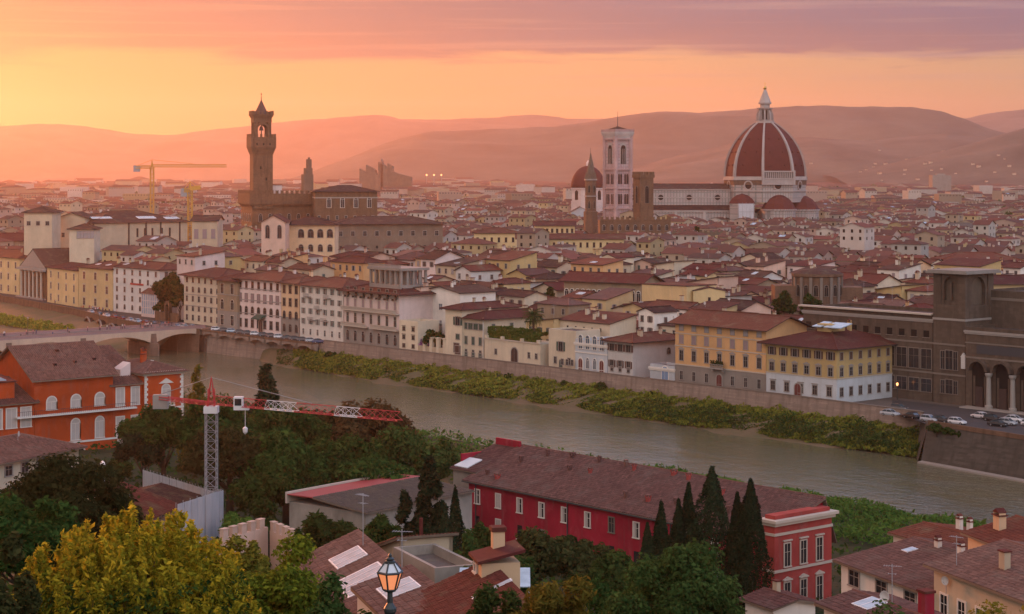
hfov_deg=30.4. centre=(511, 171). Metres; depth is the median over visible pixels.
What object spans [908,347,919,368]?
window
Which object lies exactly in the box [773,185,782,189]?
round window
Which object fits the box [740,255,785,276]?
town house
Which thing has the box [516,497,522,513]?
window
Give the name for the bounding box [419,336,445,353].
garden wall
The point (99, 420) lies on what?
window
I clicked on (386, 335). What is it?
window
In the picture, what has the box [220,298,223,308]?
window
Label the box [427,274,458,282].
town house
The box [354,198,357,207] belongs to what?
window
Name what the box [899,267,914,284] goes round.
town house
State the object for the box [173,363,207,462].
poplar
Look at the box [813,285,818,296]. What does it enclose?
window
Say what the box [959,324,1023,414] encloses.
library arcade
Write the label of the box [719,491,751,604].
cypress tree
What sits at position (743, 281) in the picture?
town house
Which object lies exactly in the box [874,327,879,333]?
window
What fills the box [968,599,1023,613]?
shrub
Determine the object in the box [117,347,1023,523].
river water
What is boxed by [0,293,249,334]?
riverside road
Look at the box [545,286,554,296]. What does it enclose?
town tree
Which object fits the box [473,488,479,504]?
window
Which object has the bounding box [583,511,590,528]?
window
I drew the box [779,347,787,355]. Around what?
window
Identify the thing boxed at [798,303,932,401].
library wing
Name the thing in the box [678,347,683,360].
window
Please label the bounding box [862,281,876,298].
town house
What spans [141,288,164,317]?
glazed pavilion
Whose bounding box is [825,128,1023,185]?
hill
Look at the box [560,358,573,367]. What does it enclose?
window
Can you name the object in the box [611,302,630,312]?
town house
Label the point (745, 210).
wrapped scaffold
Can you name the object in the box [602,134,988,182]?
hill
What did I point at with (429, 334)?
shrub
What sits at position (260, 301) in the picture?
riverside palace
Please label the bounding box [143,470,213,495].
wrapped scaffold
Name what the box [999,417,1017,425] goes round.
parked car
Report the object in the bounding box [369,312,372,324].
window
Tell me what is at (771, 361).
window
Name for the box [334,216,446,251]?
dark palace
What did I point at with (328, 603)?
shrub
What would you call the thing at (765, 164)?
cathedral
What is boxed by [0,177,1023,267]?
city roofs
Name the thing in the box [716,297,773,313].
town house
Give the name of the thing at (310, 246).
window
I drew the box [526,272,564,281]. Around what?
town house
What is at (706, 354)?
window
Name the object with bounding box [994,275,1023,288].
yellow block
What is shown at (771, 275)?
town house
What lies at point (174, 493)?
site house
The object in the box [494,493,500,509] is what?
window
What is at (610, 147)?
belfry window
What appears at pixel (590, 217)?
abbey spire
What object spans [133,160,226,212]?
tower crane
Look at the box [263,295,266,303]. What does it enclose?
window
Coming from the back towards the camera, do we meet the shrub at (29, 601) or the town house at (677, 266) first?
the town house at (677, 266)
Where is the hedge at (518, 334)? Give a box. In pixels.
[487,325,548,342]
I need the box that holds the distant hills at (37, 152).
[0,109,1023,180]
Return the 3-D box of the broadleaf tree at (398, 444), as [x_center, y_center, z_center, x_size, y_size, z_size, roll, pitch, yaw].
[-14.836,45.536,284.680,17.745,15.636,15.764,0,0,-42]
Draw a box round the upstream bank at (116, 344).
[0,302,170,351]
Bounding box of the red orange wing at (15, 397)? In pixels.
[0,374,39,435]
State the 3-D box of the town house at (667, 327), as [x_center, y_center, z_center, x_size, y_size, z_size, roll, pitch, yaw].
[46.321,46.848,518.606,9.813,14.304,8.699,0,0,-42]
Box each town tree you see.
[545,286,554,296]
[770,290,797,314]
[799,293,823,314]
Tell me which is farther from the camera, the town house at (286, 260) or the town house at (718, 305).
the town house at (286, 260)
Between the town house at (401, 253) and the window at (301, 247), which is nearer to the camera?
the town house at (401, 253)
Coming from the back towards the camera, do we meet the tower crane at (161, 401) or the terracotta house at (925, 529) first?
the tower crane at (161, 401)
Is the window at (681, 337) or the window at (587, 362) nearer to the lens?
the window at (681, 337)
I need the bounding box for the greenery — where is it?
[1,183,1022,214]
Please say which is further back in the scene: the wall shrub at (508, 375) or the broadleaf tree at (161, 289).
the broadleaf tree at (161, 289)
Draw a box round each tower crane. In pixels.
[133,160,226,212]
[150,377,402,494]
[181,181,200,240]
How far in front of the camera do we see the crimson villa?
250.90 m
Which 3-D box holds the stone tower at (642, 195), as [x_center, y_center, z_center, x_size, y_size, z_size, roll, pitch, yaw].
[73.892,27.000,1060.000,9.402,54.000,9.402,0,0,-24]
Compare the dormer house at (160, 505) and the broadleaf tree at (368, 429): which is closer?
the dormer house at (160, 505)
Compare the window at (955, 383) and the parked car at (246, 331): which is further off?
the parked car at (246, 331)
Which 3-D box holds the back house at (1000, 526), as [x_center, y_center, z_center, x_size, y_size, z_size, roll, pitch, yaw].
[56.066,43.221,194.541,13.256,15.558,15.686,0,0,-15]
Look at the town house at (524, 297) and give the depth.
586.11 m
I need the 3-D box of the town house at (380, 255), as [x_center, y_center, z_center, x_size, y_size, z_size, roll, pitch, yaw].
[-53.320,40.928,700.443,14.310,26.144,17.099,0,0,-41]
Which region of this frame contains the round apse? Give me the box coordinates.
[771,268,862,304]
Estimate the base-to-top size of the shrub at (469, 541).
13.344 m
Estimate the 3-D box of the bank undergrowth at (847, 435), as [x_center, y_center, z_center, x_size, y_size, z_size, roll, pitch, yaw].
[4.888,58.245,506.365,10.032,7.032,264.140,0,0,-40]
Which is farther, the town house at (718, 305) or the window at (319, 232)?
the window at (319, 232)
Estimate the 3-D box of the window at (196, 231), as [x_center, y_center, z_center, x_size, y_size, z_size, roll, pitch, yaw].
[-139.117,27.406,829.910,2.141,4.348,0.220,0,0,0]
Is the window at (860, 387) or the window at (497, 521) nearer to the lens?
the window at (497, 521)
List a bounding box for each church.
[260,214,291,254]
[931,252,1023,261]
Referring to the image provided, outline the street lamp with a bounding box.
[377,553,402,613]
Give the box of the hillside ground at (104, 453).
[2,394,942,613]
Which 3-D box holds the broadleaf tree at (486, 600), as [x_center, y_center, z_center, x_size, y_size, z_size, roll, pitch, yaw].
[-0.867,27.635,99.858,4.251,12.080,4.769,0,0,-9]
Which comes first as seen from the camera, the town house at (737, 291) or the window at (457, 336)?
the window at (457, 336)
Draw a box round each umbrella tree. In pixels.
[462,555,539,594]
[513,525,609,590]
[568,549,635,611]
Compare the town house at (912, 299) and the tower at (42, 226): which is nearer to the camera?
the town house at (912, 299)
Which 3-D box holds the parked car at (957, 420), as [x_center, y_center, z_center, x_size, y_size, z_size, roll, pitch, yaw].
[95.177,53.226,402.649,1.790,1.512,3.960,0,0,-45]
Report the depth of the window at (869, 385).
445.67 m
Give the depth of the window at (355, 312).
588.25 m
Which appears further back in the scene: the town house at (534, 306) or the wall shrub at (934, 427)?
the town house at (534, 306)
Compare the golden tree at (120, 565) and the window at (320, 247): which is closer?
the golden tree at (120, 565)
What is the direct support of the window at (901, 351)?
in the library wing at (908, 331)
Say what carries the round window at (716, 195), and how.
in the cathedral
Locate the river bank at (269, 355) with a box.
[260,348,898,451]
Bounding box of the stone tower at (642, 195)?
[632,172,654,218]
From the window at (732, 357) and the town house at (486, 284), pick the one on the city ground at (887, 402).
the town house at (486, 284)
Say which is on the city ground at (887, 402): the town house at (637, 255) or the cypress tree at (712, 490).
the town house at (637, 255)
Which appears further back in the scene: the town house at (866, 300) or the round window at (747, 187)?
the round window at (747, 187)
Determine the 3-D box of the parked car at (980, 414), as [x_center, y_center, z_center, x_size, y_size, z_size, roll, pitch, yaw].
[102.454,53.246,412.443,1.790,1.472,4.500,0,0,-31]
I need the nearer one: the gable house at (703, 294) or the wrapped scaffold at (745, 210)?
the gable house at (703, 294)
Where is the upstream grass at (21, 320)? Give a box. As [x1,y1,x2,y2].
[0,312,74,330]
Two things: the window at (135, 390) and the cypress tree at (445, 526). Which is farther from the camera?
the window at (135, 390)
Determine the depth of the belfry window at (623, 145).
1290.52 m
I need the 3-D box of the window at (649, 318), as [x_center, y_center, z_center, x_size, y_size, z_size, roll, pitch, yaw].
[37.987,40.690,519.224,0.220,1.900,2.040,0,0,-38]
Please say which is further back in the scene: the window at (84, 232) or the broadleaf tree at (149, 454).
the window at (84, 232)
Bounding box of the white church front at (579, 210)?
[570,206,584,216]
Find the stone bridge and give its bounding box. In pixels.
[0,322,210,355]
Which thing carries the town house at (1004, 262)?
on the city ground at (887, 402)
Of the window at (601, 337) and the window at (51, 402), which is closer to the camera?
the window at (51, 402)
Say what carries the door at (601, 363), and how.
in the blue palace at (591, 353)
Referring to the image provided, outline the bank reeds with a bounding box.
[411,426,986,544]
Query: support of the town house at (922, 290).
on the city ground at (887, 402)
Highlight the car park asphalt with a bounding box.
[892,399,1023,434]
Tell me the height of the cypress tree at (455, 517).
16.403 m
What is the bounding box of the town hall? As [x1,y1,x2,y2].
[238,93,312,228]
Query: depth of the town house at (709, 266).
661.97 m
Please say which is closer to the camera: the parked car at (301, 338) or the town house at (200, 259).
the parked car at (301, 338)
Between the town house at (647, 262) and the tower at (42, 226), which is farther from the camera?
the tower at (42, 226)
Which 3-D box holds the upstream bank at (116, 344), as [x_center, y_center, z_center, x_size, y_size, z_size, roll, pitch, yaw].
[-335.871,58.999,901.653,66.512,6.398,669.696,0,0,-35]
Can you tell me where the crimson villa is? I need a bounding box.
[450,437,838,599]
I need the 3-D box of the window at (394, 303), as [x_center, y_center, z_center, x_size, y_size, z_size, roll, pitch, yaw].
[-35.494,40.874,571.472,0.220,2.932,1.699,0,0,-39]
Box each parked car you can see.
[211,326,218,330]
[218,327,226,331]
[226,328,234,331]
[233,329,242,332]
[241,330,250,333]
[250,331,258,334]
[257,332,265,335]
[266,333,273,336]
[273,333,282,337]
[280,335,289,338]
[288,335,297,339]
[296,336,305,340]
[305,337,313,341]
[312,338,323,342]
[880,409,899,415]
[890,403,907,408]
[902,411,920,418]
[920,414,936,420]
[932,415,947,422]
[947,417,966,424]
[970,411,986,418]
[983,413,999,420]
[987,419,1008,426]
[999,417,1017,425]
[1005,414,1022,421]
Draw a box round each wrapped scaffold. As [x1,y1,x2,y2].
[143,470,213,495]
[177,489,223,557]
[738,202,753,217]
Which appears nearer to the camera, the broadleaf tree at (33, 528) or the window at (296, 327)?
the broadleaf tree at (33, 528)
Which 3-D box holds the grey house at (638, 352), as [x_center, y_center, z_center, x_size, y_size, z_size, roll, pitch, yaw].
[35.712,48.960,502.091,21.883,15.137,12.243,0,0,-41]
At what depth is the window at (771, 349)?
452.90 m
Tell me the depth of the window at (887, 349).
450.04 m
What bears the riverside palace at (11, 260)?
on the city ground at (887, 402)
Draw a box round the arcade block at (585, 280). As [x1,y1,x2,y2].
[558,271,665,301]
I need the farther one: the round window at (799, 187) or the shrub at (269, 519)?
the round window at (799, 187)
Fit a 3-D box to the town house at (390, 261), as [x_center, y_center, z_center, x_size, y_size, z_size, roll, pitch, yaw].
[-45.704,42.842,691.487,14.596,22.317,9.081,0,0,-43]
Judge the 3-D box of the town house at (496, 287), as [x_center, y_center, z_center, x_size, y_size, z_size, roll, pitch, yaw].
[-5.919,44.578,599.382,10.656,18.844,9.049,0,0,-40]
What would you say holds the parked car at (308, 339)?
on the riverside road
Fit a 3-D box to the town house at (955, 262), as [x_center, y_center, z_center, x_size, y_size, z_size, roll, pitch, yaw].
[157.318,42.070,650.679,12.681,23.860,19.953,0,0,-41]
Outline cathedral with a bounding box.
[632,86,819,221]
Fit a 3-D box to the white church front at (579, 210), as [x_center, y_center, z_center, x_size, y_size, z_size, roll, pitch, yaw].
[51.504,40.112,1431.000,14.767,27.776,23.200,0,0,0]
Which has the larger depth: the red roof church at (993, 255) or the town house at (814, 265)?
the red roof church at (993, 255)
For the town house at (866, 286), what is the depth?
613.08 m
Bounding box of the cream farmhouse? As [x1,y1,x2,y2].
[0,431,87,493]
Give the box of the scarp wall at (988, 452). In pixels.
[916,420,1023,482]
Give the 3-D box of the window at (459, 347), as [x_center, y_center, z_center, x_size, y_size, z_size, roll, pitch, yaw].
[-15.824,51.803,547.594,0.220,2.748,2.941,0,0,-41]
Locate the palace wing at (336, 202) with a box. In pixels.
[310,185,379,220]
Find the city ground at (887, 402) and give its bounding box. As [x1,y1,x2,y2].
[0,181,962,406]
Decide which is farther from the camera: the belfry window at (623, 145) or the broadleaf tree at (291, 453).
the belfry window at (623, 145)
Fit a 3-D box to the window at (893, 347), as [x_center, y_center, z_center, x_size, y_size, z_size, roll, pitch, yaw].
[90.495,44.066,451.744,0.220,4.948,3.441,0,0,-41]
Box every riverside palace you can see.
[0,245,26,294]
[45,258,89,306]
[76,256,130,310]
[178,265,248,325]
[211,270,253,329]
[231,264,308,333]
[275,269,326,336]
[294,272,373,341]
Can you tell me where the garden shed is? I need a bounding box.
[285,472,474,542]
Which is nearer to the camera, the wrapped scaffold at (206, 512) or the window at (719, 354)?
the wrapped scaffold at (206, 512)
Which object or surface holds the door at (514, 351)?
in the garden terrace
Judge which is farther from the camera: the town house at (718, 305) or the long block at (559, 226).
the long block at (559, 226)
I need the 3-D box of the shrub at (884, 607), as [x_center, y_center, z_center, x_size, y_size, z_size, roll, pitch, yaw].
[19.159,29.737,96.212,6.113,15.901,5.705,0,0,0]
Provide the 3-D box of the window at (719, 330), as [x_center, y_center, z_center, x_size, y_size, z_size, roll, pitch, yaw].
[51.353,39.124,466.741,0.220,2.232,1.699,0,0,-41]
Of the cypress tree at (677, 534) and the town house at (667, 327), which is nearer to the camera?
the cypress tree at (677, 534)
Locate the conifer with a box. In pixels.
[247,363,282,417]
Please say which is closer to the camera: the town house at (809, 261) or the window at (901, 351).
the window at (901, 351)
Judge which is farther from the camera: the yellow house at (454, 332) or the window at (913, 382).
the yellow house at (454, 332)
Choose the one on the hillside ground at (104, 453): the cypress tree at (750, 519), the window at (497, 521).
the cypress tree at (750, 519)
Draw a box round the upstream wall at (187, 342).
[0,295,200,352]
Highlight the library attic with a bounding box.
[991,287,1023,328]
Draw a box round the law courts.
[359,159,411,189]
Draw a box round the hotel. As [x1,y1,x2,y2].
[111,258,176,313]
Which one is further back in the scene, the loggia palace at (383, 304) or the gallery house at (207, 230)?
the gallery house at (207, 230)
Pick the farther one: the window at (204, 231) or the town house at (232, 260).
the window at (204, 231)
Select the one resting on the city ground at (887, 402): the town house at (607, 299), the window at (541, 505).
the town house at (607, 299)
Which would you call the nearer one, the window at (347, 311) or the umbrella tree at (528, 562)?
the umbrella tree at (528, 562)
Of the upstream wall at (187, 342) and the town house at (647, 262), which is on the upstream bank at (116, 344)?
the upstream wall at (187, 342)
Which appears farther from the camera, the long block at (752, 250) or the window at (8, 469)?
the long block at (752, 250)
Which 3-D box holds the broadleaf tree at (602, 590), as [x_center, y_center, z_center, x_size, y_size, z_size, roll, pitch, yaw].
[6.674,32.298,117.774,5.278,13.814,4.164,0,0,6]
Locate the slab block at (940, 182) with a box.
[929,174,950,190]
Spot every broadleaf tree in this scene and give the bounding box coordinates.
[0,448,145,580]
[0,491,90,583]
[112,430,168,486]
[114,403,188,482]
[127,493,144,521]
[151,271,180,300]
[168,283,183,320]
[173,396,262,490]
[175,424,272,512]
[221,533,271,578]
[225,468,319,541]
[231,427,334,525]
[239,530,322,613]
[248,404,337,444]
[297,432,390,483]
[300,508,362,548]
[304,409,367,444]
[326,396,419,444]
[330,452,414,483]
[361,512,402,543]
[370,423,459,477]
[412,449,460,479]
[463,520,490,552]
[466,580,522,613]
[508,574,597,613]
[585,577,616,613]
[598,537,746,613]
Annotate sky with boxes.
[0,0,1023,134]
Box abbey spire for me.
[584,150,597,232]
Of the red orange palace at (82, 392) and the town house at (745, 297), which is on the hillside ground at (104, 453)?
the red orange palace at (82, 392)
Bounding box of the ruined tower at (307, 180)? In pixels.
[301,157,312,192]
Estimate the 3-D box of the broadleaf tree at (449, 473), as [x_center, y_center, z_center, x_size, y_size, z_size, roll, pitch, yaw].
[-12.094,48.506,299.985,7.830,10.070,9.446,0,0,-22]
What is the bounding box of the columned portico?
[16,248,68,299]
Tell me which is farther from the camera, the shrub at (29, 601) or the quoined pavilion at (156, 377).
the quoined pavilion at (156, 377)
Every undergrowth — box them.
[0,388,986,613]
[276,348,923,457]
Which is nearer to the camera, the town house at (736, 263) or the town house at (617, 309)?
the town house at (617, 309)
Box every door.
[258,320,262,331]
[511,347,517,361]
[578,357,582,369]
[599,360,604,371]
[661,366,668,379]
[716,373,722,385]
[794,383,801,395]
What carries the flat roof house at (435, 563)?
on the hillside ground at (104, 453)
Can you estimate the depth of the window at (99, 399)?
363.83 m
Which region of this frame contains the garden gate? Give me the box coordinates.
[155,301,178,322]
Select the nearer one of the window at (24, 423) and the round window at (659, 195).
the window at (24, 423)
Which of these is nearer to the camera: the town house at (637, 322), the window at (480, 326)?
the town house at (637, 322)
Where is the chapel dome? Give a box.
[571,161,602,211]
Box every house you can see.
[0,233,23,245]
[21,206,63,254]
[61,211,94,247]
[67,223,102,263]
[87,460,178,531]
[140,482,201,536]
[175,247,226,319]
[190,215,224,246]
[225,252,242,269]
[241,258,244,267]
[243,250,274,272]
[254,262,287,271]
[265,253,302,267]
[286,259,335,276]
[288,248,308,262]
[289,216,341,257]
[294,493,411,613]
[316,256,330,266]
[328,255,386,281]
[329,247,373,259]
[350,564,434,613]
[355,247,397,259]
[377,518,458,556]
[383,258,409,265]
[391,250,422,255]
[393,543,472,582]
[395,251,426,265]
[399,318,438,350]
[413,248,455,271]
[413,282,436,290]
[414,525,526,613]
[417,276,431,283]
[418,247,463,276]
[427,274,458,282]
[428,280,450,285]
[429,279,498,334]
[434,257,487,278]
[439,297,521,355]
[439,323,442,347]
[453,259,502,281]
[457,274,482,283]
[457,305,541,357]
[473,281,501,287]
[475,254,495,257]
[478,244,510,255]
[485,250,538,277]
[491,277,531,289]
[491,282,507,299]
[496,289,549,307]
[506,267,550,279]
[524,307,564,340]
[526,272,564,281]
[528,304,537,308]
[530,277,555,289]
[530,280,563,296]
[535,297,591,319]
[537,254,570,273]
[549,327,599,368]
[559,307,638,336]
[562,289,596,300]
[568,257,625,272]
[570,257,589,261]
[577,249,606,257]
[580,287,634,311]
[598,250,634,271]
[600,256,632,272]
[601,327,674,376]
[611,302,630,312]
[620,300,654,313]
[628,250,655,270]
[633,266,674,277]
[634,253,670,270]
[636,305,679,331]
[636,315,639,331]
[641,282,716,301]
[645,295,699,316]
[652,259,696,275]
[657,316,674,333]
[660,273,696,282]
[661,275,696,278]
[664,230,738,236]
[679,267,721,279]
[681,254,725,270]
[684,300,740,310]
[686,274,740,288]
[692,285,725,302]
[711,263,748,274]
[714,273,735,276]
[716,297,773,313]
[719,284,758,295]
[721,260,746,266]
[725,290,755,299]
[734,269,783,279]
[738,276,778,286]
[738,579,817,613]
[740,252,783,261]
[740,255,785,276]
[741,285,770,294]
[752,288,770,302]
[765,296,800,314]
[774,280,788,283]
[785,257,836,279]
[785,314,802,320]
[789,263,839,272]
[814,564,943,613]
[832,535,967,602]
[838,297,884,304]
[841,264,878,272]
[841,268,901,291]
[843,274,877,292]
[844,255,880,267]
[848,299,872,301]
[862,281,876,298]
[865,293,904,299]
[871,298,915,306]
[876,254,933,272]
[876,259,922,278]
[876,284,926,299]
[887,513,973,547]
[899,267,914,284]
[902,270,932,284]
[905,285,932,299]
[905,300,932,307]
[907,257,940,268]
[909,295,921,301]
[914,295,932,304]
[921,268,933,277]
[923,535,1023,613]
[933,257,1002,274]
[960,508,1023,548]
[999,257,1017,269]
[1001,260,1023,274]
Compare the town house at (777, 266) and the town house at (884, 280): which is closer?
the town house at (884, 280)
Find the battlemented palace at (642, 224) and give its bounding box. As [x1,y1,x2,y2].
[598,215,670,233]
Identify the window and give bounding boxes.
[0,408,2,429]
[4,464,13,476]
[6,407,17,428]
[20,406,31,427]
[21,460,28,472]
[46,396,57,410]
[70,394,81,408]
[70,418,80,440]
[83,231,86,238]
[87,231,90,238]
[94,392,105,406]
[94,416,104,438]
[115,387,125,406]
[115,416,124,436]
[130,386,140,405]
[161,384,170,396]
[194,229,198,238]
[202,229,206,238]
[211,229,215,238]
[220,283,223,293]
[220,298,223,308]
[220,314,223,324]
[230,283,233,294]
[230,299,233,309]
[230,315,233,325]
[259,214,262,221]
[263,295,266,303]
[263,320,266,329]
[265,225,269,237]
[269,295,272,304]
[269,321,272,329]
[277,225,281,237]
[288,311,291,319]
[288,324,291,332]
[294,311,297,319]
[294,324,297,332]
[298,229,303,237]
[298,244,303,251]
[307,229,313,237]
[308,244,312,251]
[317,229,322,237]
[317,244,322,251]
[327,198,330,207]
[327,229,332,237]
[327,244,332,251]
[340,198,344,207]
[345,310,348,321]
[346,329,348,339]
[353,311,356,322]
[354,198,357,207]
[354,330,356,340]
[361,312,364,323]
[361,331,364,341]
[367,198,371,207]
[369,299,372,307]
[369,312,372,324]
[369,332,372,342]
[377,300,380,308]
[377,313,380,324]
[377,333,380,343]
[384,314,388,325]
[385,301,388,309]
[385,334,388,344]
[393,301,396,310]
[393,315,396,327]
[393,335,396,345]
[439,323,442,331]
[453,316,461,325]
[453,342,459,352]
[454,345,460,354]
[455,333,459,339]
[464,335,467,344]
[468,322,472,329]
[471,336,474,344]
[473,323,477,329]
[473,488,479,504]
[478,323,483,330]
[478,337,481,345]
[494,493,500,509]
[495,518,500,524]
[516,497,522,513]
[516,525,521,538]
[538,502,544,518]
[556,341,564,351]
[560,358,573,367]
[560,506,566,523]
[564,288,568,294]
[578,334,582,348]
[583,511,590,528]
[585,335,589,349]
[585,357,589,368]
[592,336,596,350]
[592,358,596,369]
[599,336,603,350]
[607,140,612,163]
[607,343,615,350]
[607,516,614,533]
[608,359,615,367]
[616,343,623,351]
[616,360,623,367]
[620,140,626,163]
[624,344,632,352]
[625,361,631,368]
[632,521,639,538]
[634,551,638,564]
[635,186,637,202]
[636,291,640,301]
[645,186,648,202]
[647,316,652,322]
[657,193,664,200]
[666,347,670,353]
[678,334,683,343]
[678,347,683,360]
[679,325,683,330]
[679,370,682,379]
[685,193,692,200]
[690,348,696,361]
[691,326,695,331]
[691,335,695,344]
[692,371,695,381]
[704,327,708,332]
[704,337,708,345]
[704,349,709,363]
[704,373,708,382]
[713,193,721,200]
[716,328,721,333]
[716,351,721,360]
[717,338,721,347]
[729,329,734,334]
[729,352,734,365]
[730,339,734,348]
[730,376,733,385]
[742,353,748,367]
[743,330,747,336]
[743,340,747,349]
[743,377,747,387]
[744,180,752,189]
[755,355,761,368]
[756,331,761,337]
[756,341,761,351]
[756,379,760,388]
[768,346,775,354]
[768,358,774,370]
[769,378,775,390]
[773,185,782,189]
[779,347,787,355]
[779,360,785,371]
[783,380,789,391]
[790,348,798,356]
[791,361,797,372]
[796,284,799,295]
[797,180,801,189]
[797,381,803,393]
[802,349,810,358]
[803,285,808,296]
[803,362,809,374]
[811,383,817,395]
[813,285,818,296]
[814,350,822,359]
[815,363,821,375]
[824,285,828,296]
[826,351,834,360]
[826,385,832,396]
[827,364,833,376]
[833,285,837,296]
[839,352,843,360]
[839,365,844,376]
[839,387,843,396]
[847,568,860,589]
[849,351,852,359]
[849,364,853,375]
[849,386,853,395]
[858,350,862,358]
[858,363,862,374]
[858,385,862,394]
[863,326,867,332]
[867,362,872,373]
[867,384,871,393]
[868,349,871,357]
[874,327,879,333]
[875,578,887,592]
[877,348,880,356]
[877,361,881,372]
[877,383,880,392]
[886,327,891,334]
[886,347,889,355]
[886,360,890,371]
[886,382,889,391]
[892,345,894,365]
[892,375,894,388]
[895,375,906,389]
[896,346,906,366]
[898,328,903,335]
[903,588,916,602]
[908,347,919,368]
[908,376,919,391]
[910,329,916,336]
[920,348,931,369]
[920,377,931,392]
[922,330,928,337]
[939,591,948,613]
[940,350,944,369]
[940,379,944,393]
[945,349,952,369]
[945,379,952,394]
[952,351,957,370]
[952,380,957,394]
[957,598,966,613]
[975,605,984,613]
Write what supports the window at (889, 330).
in the library wing at (908, 331)
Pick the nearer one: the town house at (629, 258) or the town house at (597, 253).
the town house at (629, 258)
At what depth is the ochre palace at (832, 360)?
446.02 m
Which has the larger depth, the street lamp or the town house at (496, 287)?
the town house at (496, 287)
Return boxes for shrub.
[0,530,42,613]
[112,458,133,478]
[152,301,164,311]
[217,511,252,533]
[265,516,286,544]
[290,527,315,554]
[303,571,371,613]
[323,351,335,356]
[422,329,444,346]
[454,528,478,560]
[504,373,513,378]
[593,381,606,390]
[867,599,904,613]
[925,422,943,436]
[942,427,954,435]
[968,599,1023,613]
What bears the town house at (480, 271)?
on the city ground at (887, 402)
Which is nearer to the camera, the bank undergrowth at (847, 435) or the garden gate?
the bank undergrowth at (847, 435)
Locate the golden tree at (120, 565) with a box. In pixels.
[11,501,261,613]
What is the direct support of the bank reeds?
on the hillside ground at (104, 453)
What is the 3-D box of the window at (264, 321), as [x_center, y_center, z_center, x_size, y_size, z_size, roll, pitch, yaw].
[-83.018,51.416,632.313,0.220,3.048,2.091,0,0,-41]
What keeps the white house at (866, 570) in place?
on the hillside ground at (104, 453)
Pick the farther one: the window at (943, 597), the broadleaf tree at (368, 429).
the broadleaf tree at (368, 429)
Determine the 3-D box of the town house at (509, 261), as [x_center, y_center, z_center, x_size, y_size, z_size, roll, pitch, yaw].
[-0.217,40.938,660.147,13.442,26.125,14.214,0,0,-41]
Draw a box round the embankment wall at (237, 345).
[201,329,923,440]
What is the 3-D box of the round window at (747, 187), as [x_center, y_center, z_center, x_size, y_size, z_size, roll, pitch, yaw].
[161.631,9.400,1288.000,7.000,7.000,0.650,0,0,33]
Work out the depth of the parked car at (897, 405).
426.01 m
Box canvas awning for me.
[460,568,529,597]
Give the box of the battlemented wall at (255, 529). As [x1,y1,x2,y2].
[219,518,294,569]
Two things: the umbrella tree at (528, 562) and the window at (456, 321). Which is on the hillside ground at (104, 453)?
the umbrella tree at (528, 562)
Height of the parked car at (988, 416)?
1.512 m
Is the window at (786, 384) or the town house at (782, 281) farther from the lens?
the town house at (782, 281)
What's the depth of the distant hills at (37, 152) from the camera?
12436.11 m
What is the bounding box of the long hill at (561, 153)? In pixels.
[290,105,1004,182]
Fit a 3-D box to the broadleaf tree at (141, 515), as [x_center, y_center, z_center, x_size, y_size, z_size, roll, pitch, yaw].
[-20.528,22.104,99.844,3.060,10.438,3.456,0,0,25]
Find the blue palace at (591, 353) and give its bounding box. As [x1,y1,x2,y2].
[574,334,610,372]
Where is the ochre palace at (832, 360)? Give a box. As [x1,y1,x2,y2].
[757,319,896,401]
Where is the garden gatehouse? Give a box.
[648,362,675,380]
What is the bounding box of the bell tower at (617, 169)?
[601,113,633,218]
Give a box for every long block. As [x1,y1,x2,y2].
[472,227,516,248]
[515,233,625,252]
[532,221,576,232]
[716,248,766,254]
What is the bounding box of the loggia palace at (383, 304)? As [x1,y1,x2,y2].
[336,263,435,347]
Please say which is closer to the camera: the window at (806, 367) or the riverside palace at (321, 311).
the window at (806, 367)
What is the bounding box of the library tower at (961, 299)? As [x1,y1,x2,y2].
[925,267,1001,405]
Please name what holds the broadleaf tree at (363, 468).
on the hillside ground at (104, 453)
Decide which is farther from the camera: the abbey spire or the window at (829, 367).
the abbey spire
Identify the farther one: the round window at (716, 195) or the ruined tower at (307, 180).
the ruined tower at (307, 180)
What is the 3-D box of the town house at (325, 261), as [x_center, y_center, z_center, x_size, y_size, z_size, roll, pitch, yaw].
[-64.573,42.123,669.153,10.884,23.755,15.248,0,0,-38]
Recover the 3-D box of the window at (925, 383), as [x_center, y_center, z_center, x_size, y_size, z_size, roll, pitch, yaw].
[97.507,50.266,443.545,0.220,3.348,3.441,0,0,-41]
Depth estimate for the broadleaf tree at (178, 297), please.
678.49 m
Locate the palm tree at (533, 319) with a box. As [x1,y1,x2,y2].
[521,308,544,330]
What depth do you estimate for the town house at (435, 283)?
616.40 m
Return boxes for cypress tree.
[438,509,460,551]
[449,484,465,551]
[639,521,657,567]
[652,500,672,575]
[669,498,686,546]
[679,481,699,547]
[685,465,729,589]
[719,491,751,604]
[728,478,774,612]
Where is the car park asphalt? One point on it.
(964, 414)
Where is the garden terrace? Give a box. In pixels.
[484,335,548,365]
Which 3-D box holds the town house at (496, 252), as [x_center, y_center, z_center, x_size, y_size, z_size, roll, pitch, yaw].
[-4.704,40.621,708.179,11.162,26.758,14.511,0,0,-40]
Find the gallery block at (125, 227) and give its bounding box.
[87,210,189,250]
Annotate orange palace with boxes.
[0,340,143,449]
[667,307,815,390]
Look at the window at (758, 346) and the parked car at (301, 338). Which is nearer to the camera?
the window at (758, 346)
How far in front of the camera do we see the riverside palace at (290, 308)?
621.09 m
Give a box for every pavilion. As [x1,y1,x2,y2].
[114,347,188,419]
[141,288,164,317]
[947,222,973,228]
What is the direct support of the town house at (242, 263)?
on the city ground at (887, 402)

